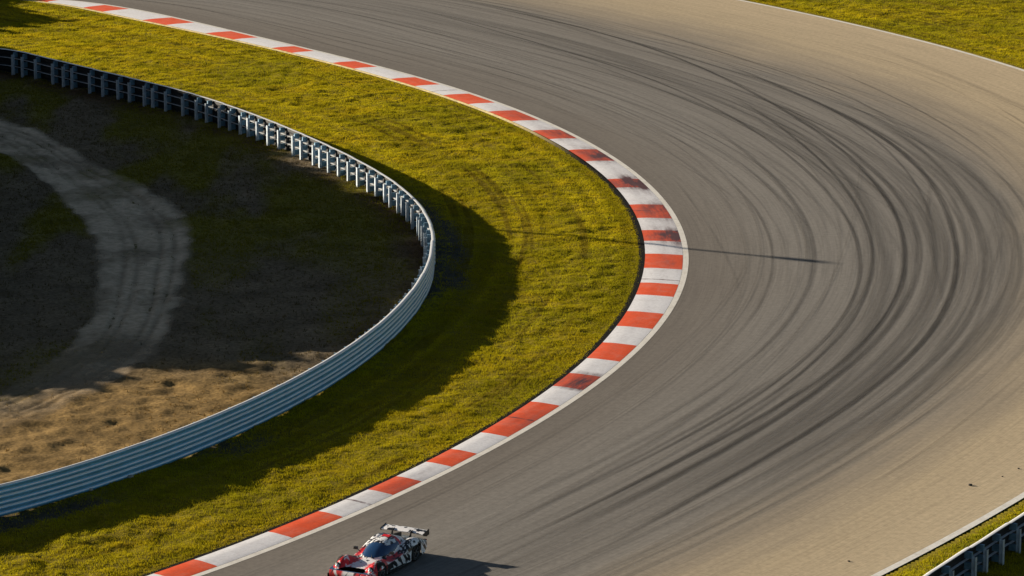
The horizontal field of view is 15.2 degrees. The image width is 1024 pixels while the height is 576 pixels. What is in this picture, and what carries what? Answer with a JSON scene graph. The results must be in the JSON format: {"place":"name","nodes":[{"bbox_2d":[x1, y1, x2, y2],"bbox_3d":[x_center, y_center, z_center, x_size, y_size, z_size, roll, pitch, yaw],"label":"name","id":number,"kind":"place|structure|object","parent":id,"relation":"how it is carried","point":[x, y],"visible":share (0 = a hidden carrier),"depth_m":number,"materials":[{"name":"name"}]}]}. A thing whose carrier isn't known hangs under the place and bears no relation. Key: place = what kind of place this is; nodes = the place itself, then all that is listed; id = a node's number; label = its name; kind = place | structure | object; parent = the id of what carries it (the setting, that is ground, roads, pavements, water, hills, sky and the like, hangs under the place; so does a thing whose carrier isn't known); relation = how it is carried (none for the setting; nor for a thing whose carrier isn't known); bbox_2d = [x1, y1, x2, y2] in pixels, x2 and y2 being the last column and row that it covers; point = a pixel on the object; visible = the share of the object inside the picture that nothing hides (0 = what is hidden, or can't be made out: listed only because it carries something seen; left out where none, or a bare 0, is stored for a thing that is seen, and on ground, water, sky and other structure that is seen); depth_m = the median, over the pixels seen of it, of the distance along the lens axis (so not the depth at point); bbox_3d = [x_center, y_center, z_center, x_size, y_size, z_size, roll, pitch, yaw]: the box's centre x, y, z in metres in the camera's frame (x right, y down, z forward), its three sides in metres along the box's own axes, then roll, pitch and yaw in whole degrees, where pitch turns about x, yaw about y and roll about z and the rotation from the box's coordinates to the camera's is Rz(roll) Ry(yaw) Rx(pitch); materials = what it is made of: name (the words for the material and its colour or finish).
{"place":"outdoors","nodes":[
{"label":"outdoors","id":0,"kind":"place"},
{"bbox_2d":[0,121,189,363],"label":"dirt path","id":1,"kind":"structure","parent":0,"point":[137,228],"depth_m":220.73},
{"bbox_2d":[0,0,1023,575],"bbox_3d":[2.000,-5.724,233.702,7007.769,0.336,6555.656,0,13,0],"label":"ground","id":2,"kind":"structure","parent":0,"point":[50,434],"depth_m":205.49,"materials":[{"name":"green plant"}]},
{"bbox_2d":[0,48,434,516],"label":"guardrail","id":3,"kind":"object","parent":2,"relation":"on","point":[38,490],"visible":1,"depth_m":197.82,"materials":[{"name":"metal"}]},
{"bbox_2d":[0,73,435,478],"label":"grass","id":4,"kind":"structure","parent":2,"relation":"on","point":[246,239],"depth_m":227.53,"materials":[{"name":"plant"}]},
{"bbox_2d":[0,0,639,575],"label":"grass","id":5,"kind":"structure","parent":2,"relation":"on","point":[80,46],"depth_m":213.04,"materials":[{"name":"green plant"}]},
{"bbox_2d":[26,0,644,575],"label":"kerb edge","id":6,"kind":"object","parent":2,"relation":"on","point":[632,294],"visible":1,"depth_m":208.29,"materials":[{"name":"paint"}]},
{"bbox_2d":[36,0,682,575],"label":"kerb","id":7,"kind":"structure","parent":2,"relation":"on","point":[654,294],"depth_m":204.88,"materials":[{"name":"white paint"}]},
{"bbox_2d":[750,0,1023,575],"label":"grass","id":8,"kind":"structure","parent":2,"relation":"on","point":[986,19],"depth_m":297.36,"materials":[{"name":"green plant"}]},
{"bbox_2d":[923,512,1023,575],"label":"guardrail","id":9,"kind":"object","parent":2,"relation":"on","point":[980,555],"visible":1,"depth_m":158.11,"materials":[{"name":"metal"}]},
{"bbox_2d":[74,0,1023,575],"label":"race track","id":10,"kind":"structure","parent":0,"point":[794,244],"depth_m":206.49,"materials":[{"name":"grey asphalt"}]},
{"bbox_2d":[66,0,688,575],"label":"white line","id":11,"kind":"object","parent":10,"relation":"on","point":[648,336],"visible":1,"depth_m":196.18,"materials":[{"name":"paint"}]},
{"bbox_2d":[327,523,428,575],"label":"race car","id":12,"kind":"object","parent":10,"relation":"on","point":[381,554],"visible":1,"depth_m":158.48,"materials":[{"name":"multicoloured metal"}]},
{"bbox_2d":[550,20,957,506],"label":"tyre marks","id":13,"kind":"object","parent":10,"relation":"on","point":[934,325],"visible":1,"depth_m":205.76,"materials":[{"name":"grey rubber"}]},
{"bbox_2d":[740,0,1023,575],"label":"white line","id":14,"kind":"object","parent":10,"relation":"on","point":[953,534],"visible":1,"depth_m":165.95,"materials":[{"name":"paint"}]}
]}

